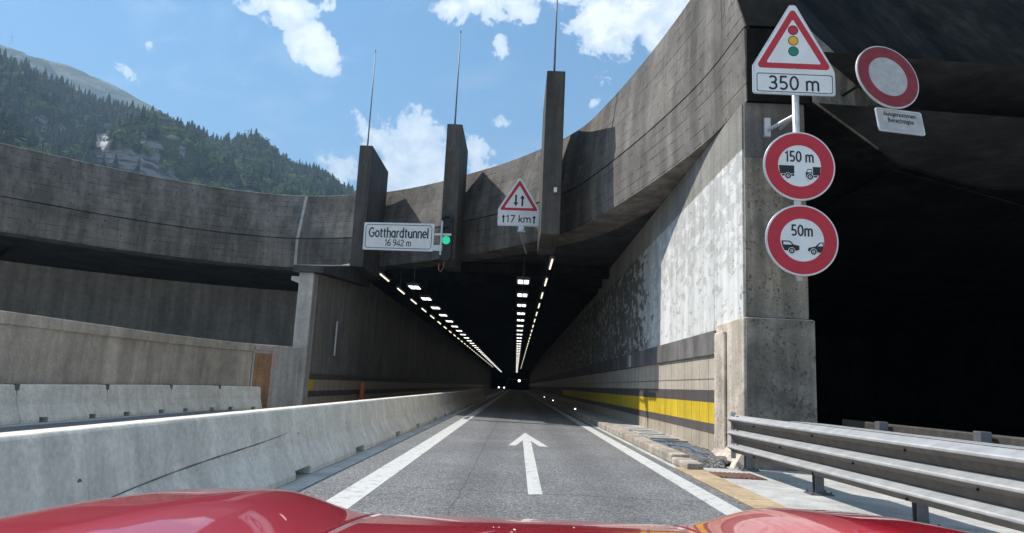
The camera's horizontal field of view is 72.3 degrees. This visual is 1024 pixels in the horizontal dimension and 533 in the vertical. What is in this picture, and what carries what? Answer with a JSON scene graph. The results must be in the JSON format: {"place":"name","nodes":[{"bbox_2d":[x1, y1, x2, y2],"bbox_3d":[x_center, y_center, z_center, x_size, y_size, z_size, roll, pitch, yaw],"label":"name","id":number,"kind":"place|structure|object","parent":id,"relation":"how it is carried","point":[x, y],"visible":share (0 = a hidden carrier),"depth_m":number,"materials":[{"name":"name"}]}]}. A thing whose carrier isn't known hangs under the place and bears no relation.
{"place":"outdoors","nodes":[
{"label":"outdoors","id":0,"kind":"place"},
{"bbox_2d":[0,45,158,111],"bbox_3d":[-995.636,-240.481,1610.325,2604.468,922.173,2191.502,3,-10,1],"label":"mountain","id":1,"kind":"structure","parent":0,"point":[100,88],"depth_m":1953.25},
{"bbox_2d":[0,78,324,193],"bbox_3d":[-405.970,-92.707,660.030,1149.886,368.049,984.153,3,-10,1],"label":"hillside","id":2,"kind":"structure","parent":0,"point":[128,156],"depth_m":593.45,"materials":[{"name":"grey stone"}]},
{"bbox_2d":[0,48,355,195],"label":"conifer woodland","id":3,"kind":"object","parent":2,"relation":"on","point":[72,134],"visible":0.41,"depth_m":648.46,"materials":[{"name":"green plant"}]},
{"bbox_2d":[0,0,689,191],"label":"sky","id":4,"kind":"structure","parent":0,"point":[299,73],"materials":[{"name":"blue"}]},
{"bbox_2d":[0,389,751,524],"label":"road","id":5,"kind":"structure","parent":0,"point":[509,453],"depth_m":9.47,"materials":[{"name":"grey asphalt"}]},
{"bbox_2d":[215,385,261,409],"bbox_3d":[-9.070,4.318,23.069,0.560,0.775,1.748,-3,-11,28],"label":"concrete barrier","id":6,"kind":"object","parent":5,"relation":"on","point":[240,397],"visible":0.87,"depth_m":22.99,"materials":[{"name":"grey concrete"}]},
{"bbox_2d":[250,344,300,408],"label":"wall end block","id":7,"kind":"structure","parent":5,"relation":"on","point":[274,374],"depth_m":24.36,"materials":[{"name":"concrete"}]},
{"bbox_2d":[291,265,369,405],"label":"portal column","id":8,"kind":"structure","parent":5,"relation":"on","point":[307,279],"depth_m":25.99,"materials":[{"name":"concrete"}]},
{"bbox_2d":[359,382,364,399],"bbox_3d":[-7.241,6.085,33.797,0.237,1.060,0.237,3,-10,1],"label":"marker post","id":9,"kind":"object","parent":5,"relation":"on","point":[362,391],"visible":0.83,"depth_m":33.72,"materials":[{"name":"red plastic"}]},
{"bbox_2d":[0,488,969,532],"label":"red car","id":10,"kind":"object","parent":5,"relation":"on","point":[228,510],"visible":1,"depth_m":1.48,"materials":[{"name":"paint"}]},
{"bbox_2d":[498,384,505,390],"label":"oncoming car","id":11,"kind":"object","parent":5,"relation":"on","point":[501,386],"visible":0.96,"depth_m":162.69,"materials":[{"name":"paint"}]},
{"bbox_2d":[0,389,1023,532],"bbox_3d":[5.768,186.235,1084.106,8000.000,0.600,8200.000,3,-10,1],"label":"ground","id":12,"kind":"structure","parent":0,"point":[785,488],"depth_m":9.03,"materials":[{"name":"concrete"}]},
{"bbox_2d":[0,384,19,424],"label":"concrete barrier","id":13,"kind":"object","parent":12,"relation":"on","point":[9,415],"visible":1,"depth_m":13.63,"materials":[{"name":"grey concrete"}]},
{"bbox_2d":[5,383,109,423],"bbox_3d":[-9.954,2.969,15.387,0.560,0.775,3.148,3,-10,1],"label":"concrete barrier","id":14,"kind":"object","parent":12,"relation":"on","point":[36,403],"visible":0.91,"depth_m":15.16,"materials":[{"name":"grey concrete"}]},
{"bbox_2d":[0,310,253,385],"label":"retaining wall","id":15,"kind":"structure","parent":12,"relation":"on","point":[35,349],"depth_m":17.52,"materials":[{"name":"concrete"}]},
{"bbox_2d":[99,384,173,416],"bbox_3d":[-9.903,3.491,18.442,0.560,0.775,3.148,2,-10,2],"label":"concrete barrier","id":16,"kind":"object","parent":12,"relation":"on","point":[127,400],"visible":0.86,"depth_m":18.25,"materials":[{"name":"grey concrete"}]},
{"bbox_2d":[0,260,297,385],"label":"gallery back wall","id":17,"kind":"structure","parent":12,"relation":"on","point":[237,314],"depth_m":43.14,"materials":[{"name":"concrete"}]},
{"bbox_2d":[0,404,336,517],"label":"concrete barrier","id":18,"kind":"object","parent":12,"relation":"on","point":[267,448],"visible":0.91,"depth_m":5.39,"materials":[{"name":"grey concrete"}]},
{"bbox_2d":[163,384,221,411],"bbox_3d":[-9.669,3.963,21.151,0.560,0.775,2.481,1,-10,10],"label":"concrete barrier","id":19,"kind":"object","parent":12,"relation":"on","point":[188,398],"visible":0.89,"depth_m":21.04,"materials":[{"name":"grey concrete"}]},
{"bbox_2d":[315,397,408,462],"bbox_3d":[-2.811,2.968,13.458,0.700,0.800,6.876,3,-10,1],"label":"concrete barrier","id":20,"kind":"object","parent":12,"relation":"on","point":[352,427],"visible":0.85,"depth_m":12.19,"materials":[{"name":"grey concrete"}]},
{"bbox_2d":[306,264,491,404],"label":"tunnel wall","id":21,"kind":"structure","parent":12,"relation":"on","point":[379,342],"depth_m":38.33,"materials":[{"name":"concrete"}]},
{"bbox_2d":[0,0,807,270],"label":"concrete parapet","id":22,"kind":"structure","parent":21,"relation":"on","point":[635,147],"depth_m":30.20,"materials":[{"name":"grey concrete"}]},
{"bbox_2d":[349,50,387,279],"bbox_3d":[-6.531,-4.761,33.236,0.590,10.340,3.943,3,-10,1],"label":"concrete fin","id":23,"kind":"object","parent":22,"relation":"attached to","point":[371,190],"visible":0.9,"depth_m":31.33,"materials":[{"name":"grey concrete"}]},
{"bbox_2d":[439,30,467,271],"bbox_3d":[-2.320,-4.893,29.786,0.620,9.840,3.343,3,-10,1],"label":"concrete fin","id":24,"kind":"object","parent":22,"relation":"attached to","point":[455,177],"visible":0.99,"depth_m":28.13,"materials":[{"name":"grey concrete"}]},
{"bbox_2d":[363,221,451,254],"bbox_3d":[-4.063,-1.140,27.064,3.530,1.320,0.130,2,-6,11],"label":"tunnel name sign","id":25,"kind":"object","parent":24,"relation":"attached to","point":[399,236],"visible":1,"depth_m":27.06,"materials":[{"name":"metal"}]},
{"bbox_2d":[438,212,453,271],"bbox_3d":[-2.573,-0.957,27.257,0.466,2.411,0.370,3,-10,1],"label":"traffic light","id":26,"kind":"object","parent":24,"relation":"attached to","point":[447,219],"visible":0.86,"depth_m":27.25,"materials":[{"name":"grey metal"}]},
{"bbox_2d":[537,0,564,254],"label":"concrete fin","id":27,"kind":"object","parent":22,"relation":"attached to","point":[551,171],"visible":1,"depth_m":22.73,"materials":[{"name":"grey concrete"}]},
{"bbox_2d":[497,179,539,253],"bbox_3d":[0.298,-1.813,26.247,1.470,2.115,3.264,2,-10,2],"label":"warning sign","id":28,"kind":"object","parent":27,"relation":"attached to","point":[518,206],"visible":1,"depth_m":24.67,"materials":[{"name":"metal"}]},
{"bbox_2d":[370,263,609,389],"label":"tunnel ceiling","id":29,"kind":"structure","parent":21,"relation":"on","point":[483,307],"depth_m":43.15,"materials":[{"name":"concrete"}]},
{"bbox_2d":[378,257,390,281],"bbox_3d":[-5.059,0.022,28.022,0.140,0.928,2.000,3,-10,1],"label":"tube lamp","id":30,"kind":"object","parent":29,"relation":"hanging from","point":[384,276],"visible":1,"depth_m":27.75,"materials":[{"name":"grey plastic"}]},
{"bbox_2d":[396,271,405,293],"bbox_3d":[-5.038,0.702,32.014,0.140,0.928,2.000,3,-10,1],"label":"tube lamp","id":31,"kind":"object","parent":29,"relation":"hanging from","point":[400,289],"visible":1,"depth_m":31.70,"materials":[{"name":"grey plastic"}]},
{"bbox_2d":[410,290,417,303],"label":"tube lamp","id":32,"kind":"object","parent":29,"relation":"hanging from","point":[414,300],"visible":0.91,"depth_m":35.70,"materials":[{"name":"grey plastic"}]},
{"bbox_2d":[406,270,422,288],"bbox_3d":[-4.207,0.472,30.477,0.540,0.912,1.100,3,-10,1],"label":"tunnel lamp","id":33,"kind":"object","parent":29,"relation":"hanging from","point":[414,285],"visible":1,"depth_m":30.05,"materials":[{"name":"grey"}]},
{"bbox_2d":[419,281,432,299],"bbox_3d":[-4.185,1.152,34.469,0.540,0.912,1.100,3,-10,1],"label":"tunnel lamp","id":34,"kind":"object","parent":29,"relation":"hanging from","point":[426,297],"visible":1,"depth_m":33.99,"materials":[{"name":"grey"}]},
{"bbox_2d":[430,296,441,308],"bbox_3d":[-4.164,1.832,38.461,0.540,0.912,1.100,3,-10,1],"label":"tunnel lamp","id":35,"kind":"object","parent":29,"relation":"hanging from","point":[432,306],"visible":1,"depth_m":38.06,"materials":[{"name":"grey"}]},
{"bbox_2d":[438,300,448,315],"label":"tunnel lamp","id":36,"kind":"object","parent":29,"relation":"hanging from","point":[443,314],"visible":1,"depth_m":41.93,"materials":[{"name":"grey"}]},
{"bbox_2d":[445,310,453,321],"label":"tunnel lamp","id":37,"kind":"object","parent":29,"relation":"hanging from","point":[449,320],"visible":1,"depth_m":45.94,"materials":[{"name":"grey"}]},
{"bbox_2d":[516,315,523,326],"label":"tunnel lamp","id":38,"kind":"object","parent":29,"relation":"hanging from","point":[520,324],"visible":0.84,"depth_m":46.79,"materials":[{"name":"white"}]},
{"bbox_2d":[516,317,524,320],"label":"tunnel lamp","id":39,"kind":"object","parent":29,"relation":"hanging from","point":[519,319],"visible":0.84,"depth_m":42.74,"materials":[{"name":"grey"}]},
{"bbox_2d":[516,298,525,314],"bbox_3d":[0.526,2.204,39.336,0.540,0.912,1.100,3,-10,1],"label":"tunnel lamp","id":40,"kind":"object","parent":29,"relation":"hanging from","point":[519,312],"visible":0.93,"depth_m":38.80,"materials":[{"name":"grey"}]},
{"bbox_2d":[516,302,526,306],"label":"tunnel lamp","id":41,"kind":"object","parent":29,"relation":"hanging from","point":[521,304],"visible":0.84,"depth_m":34.82,"materials":[{"name":"grey"}]},
{"bbox_2d":[516,286,528,296],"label":"tunnel lamp","id":42,"kind":"object","parent":29,"relation":"hanging from","point":[522,293],"visible":0.84,"depth_m":30.88,"materials":[{"name":"grey"}]},
{"bbox_2d":[516,258,530,283],"bbox_3d":[0.462,0.164,27.359,0.540,0.912,1.100,3,-10,1],"label":"tunnel lamp","id":43,"kind":"object","parent":29,"relation":"hanging from","point":[523,280],"visible":1,"depth_m":26.88,"materials":[{"name":"grey"}]},
{"bbox_2d":[540,280,543,298],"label":"tube lamp","id":44,"kind":"object","parent":29,"relation":"hanging from","point":[541,294],"visible":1,"depth_m":30.90,"materials":[{"name":"grey plastic"}]},
{"bbox_2d":[543,264,548,285],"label":"tube lamp","id":45,"kind":"object","parent":29,"relation":"hanging from","point":[545,280],"visible":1,"depth_m":26.88,"materials":[{"name":"grey plastic"}]},
{"bbox_2d":[548,240,554,269],"bbox_3d":[1.308,-0.494,23.206,0.140,0.928,2.000,3,-10,1],"label":"tube lamp","id":46,"kind":"object","parent":29,"relation":"hanging from","point":[551,262],"visible":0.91,"depth_m":22.91,"materials":[{"name":"grey plastic"}]},
{"bbox_2d":[399,394,440,430],"bbox_3d":[-2.774,4.152,20.407,0.700,0.800,7.176,3,-10,1],"label":"concrete barrier","id":47,"kind":"object","parent":12,"relation":"on","point":[420,410],"visible":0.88,"depth_m":19.48,"materials":[{"name":"grey concrete"}]},
{"bbox_2d":[432,392,457,417],"bbox_3d":[-2.736,5.362,27.505,0.700,0.800,7.176,3,-10,1],"label":"concrete barrier","id":48,"kind":"object","parent":12,"relation":"on","point":[445,404],"visible":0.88,"depth_m":26.77,"materials":[{"name":"grey concrete"}]},
{"bbox_2d":[453,391,468,409],"bbox_3d":[-2.697,6.571,34.603,0.700,0.800,7.176,3,-10,1],"label":"concrete barrier","id":49,"kind":"object","parent":12,"relation":"on","point":[461,402],"visible":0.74,"depth_m":34.00,"materials":[{"name":"grey concrete"}]},
{"bbox_2d":[465,390,475,405],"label":"concrete barrier","id":50,"kind":"object","parent":12,"relation":"on","point":[470,398],"visible":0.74,"depth_m":41.17,"materials":[{"name":"grey concrete"}]},
{"bbox_2d":[548,400,702,468],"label":"kerb","id":51,"kind":"structure","parent":12,"relation":"on","point":[675,457],"depth_m":14.96,"materials":[{"name":"concrete"}]},
{"bbox_2d":[528,104,758,451],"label":"tunnel wall","id":52,"kind":"structure","parent":12,"relation":"on","point":[633,343],"depth_m":18.42,"materials":[{"name":"concrete"}]},
{"bbox_2d":[655,441,730,467],"bbox_3d":[3.544,3.671,13.836,0.900,0.140,4.250,3,-10,1],"label":"gravel bed","id":53,"kind":"object","parent":12,"relation":"on","point":[712,460],"visible":0.69,"depth_m":12.80,"materials":[{"name":"grey gravel"}]},
{"bbox_2d":[652,439,709,454],"bbox_3d":[3.399,3.644,14.227,0.191,0.057,3.133,4,-10,-6],"label":"cable","id":54,"kind":"object","parent":53,"relation":"on","point":[681,446],"visible":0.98,"depth_m":14.12,"materials":[{"name":"blue plastic"}]},
{"bbox_2d":[675,467,787,508],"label":"sandy kerb","id":55,"kind":"structure","parent":12,"relation":"on","point":[751,499],"depth_m":8.89,"materials":[{"name":"concrete"}]},
{"bbox_2d":[709,471,767,479],"bbox_3d":[3.414,3.190,10.698,0.730,0.021,0.700,3,-10,1],"label":"drain grate","id":56,"kind":"object","parent":12,"relation":"on","point":[733,475],"visible":0.97,"depth_m":10.58,"materials":[{"name":"metal"}]},
{"bbox_2d":[712,102,816,470],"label":"corner pier","id":57,"kind":"structure","parent":12,"relation":"on","point":[765,365],"depth_m":12.46,"materials":[{"name":"concrete"}]},
{"bbox_2d":[763,95,802,281],"bbox_3d":[4.809,-1.663,12.493,0.346,3.990,0.821,3,-10,-3],"label":"sign pole","id":58,"kind":"object","parent":57,"relation":"attached to","point":[794,117],"visible":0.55,"depth_m":12.32,"materials":[{"name":"metal"}]},
{"bbox_2d":[752,5,835,96],"bbox_3d":[4.973,-3.835,12.395,1.440,1.695,0.039,3,-10,1],"label":"warning sign","id":59,"kind":"object","parent":58,"relation":"attached to","point":[791,59],"visible":1,"depth_m":12.33,"materials":[{"name":"metal"}]},
{"bbox_2d":[763,132,834,200],"bbox_3d":[4.934,-1.724,12.039,1.230,1.230,0.052,3,-10,1],"label":"prohibition sign","id":60,"kind":"object","parent":58,"relation":"attached to","point":[798,166],"visible":1,"depth_m":12.02,"materials":[{"name":"metal"}]},
{"bbox_2d":[765,205,838,275],"bbox_3d":[4.890,-0.442,11.821,1.230,1.230,0.052,3,-10,1],"label":"prohibition sign","id":61,"kind":"object","parent":58,"relation":"attached to","point":[801,240],"visible":1,"depth_m":11.80,"materials":[{"name":"metal"}]},
{"bbox_2d":[727,412,1023,531],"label":"guard rail","id":62,"kind":"object","parent":12,"relation":"on","point":[980,482],"visible":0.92,"depth_m":7.02,"materials":[{"name":"metal"}]},
{"bbox_2d":[842,419,1023,449],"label":"guard rail","id":63,"kind":"object","parent":12,"relation":"on","point":[983,436],"visible":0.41,"depth_m":9.20,"materials":[{"name":"metal"}]},
{"bbox_2d":[526,390,687,442],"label":"walkway","id":64,"kind":"structure","parent":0,"point":[620,423],"depth_m":26.90,"materials":[{"name":"grey concrete"}]},
{"bbox_2d":[623,427,653,430],"bbox_3d":[3.514,4.538,19.547,0.680,0.039,1.100,3,-10,1],"label":"cover slab","id":65,"kind":"object","parent":64,"relation":"on","point":[638,429],"depth_m":19.35,"materials":[{"name":"concrete"}]},
{"bbox_2d":[631,430,664,434],"bbox_3d":[3.506,4.286,18.068,0.680,0.039,1.100,3,-10,1],"label":"cover slab","id":66,"kind":"object","parent":64,"relation":"on","point":[647,432],"depth_m":17.85,"materials":[{"name":"concrete"}]},
{"bbox_2d":[641,434,678,439],"bbox_3d":[3.498,4.035,16.590,0.680,0.039,1.100,3,-10,1],"label":"cover slab","id":67,"kind":"object","parent":64,"relation":"on","point":[666,437],"depth_m":16.33,"materials":[{"name":"concrete"}]},
{"bbox_2d":[817,415,1023,437],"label":"hall floor","id":68,"kind":"structure","parent":0,"point":[829,419],"depth_m":42.77,"materials":[{"name":"concrete"}]},
{"bbox_2d":[806,182,1023,430],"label":"side hall","id":69,"kind":"structure","parent":68,"relation":"on","point":[931,334],"depth_m":43.79,"materials":[{"name":"concrete"}]},
{"bbox_2d":[0,52,1023,290],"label":"gallery roof","id":70,"kind":"structure","parent":69,"relation":"on","point":[972,114],"depth_m":15.71,"materials":[{"name":"concrete"}]},
{"bbox_2d":[738,0,1023,249],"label":"portal beam","id":71,"kind":"structure","parent":69,"relation":"on","point":[890,201],"depth_m":19.96,"materials":[{"name":"concrete"}]},
{"bbox_2d":[842,84,888,140],"bbox_3d":[6.542,-2.825,13.433,0.600,1.679,2.404,3,-10,1],"label":"sign hanger","id":72,"kind":"object","parent":71,"relation":"attached to","point":[872,106],"visible":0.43,"depth_m":12.22,"materials":[{"name":"grey metal"}]},
{"bbox_2d":[855,46,918,108],"bbox_3d":[6.547,-3.303,12.215,1.240,1.240,0.037,4,-19,-12],"label":"prohibition sign","id":73,"kind":"object","parent":72,"relation":"attached to","point":[887,77],"visible":1,"depth_m":12.19,"materials":[{"name":"metal"}]},
{"bbox_2d":[874,107,924,135],"bbox_3d":[6.679,-2.493,12.056,0.920,0.450,0.038,4,-19,-12],"label":"supplementary plate","id":74,"kind":"object","parent":72,"relation":"attached to","point":[899,121],"visible":1,"depth_m":12.03,"materials":[{"name":"metal"}]}
]}

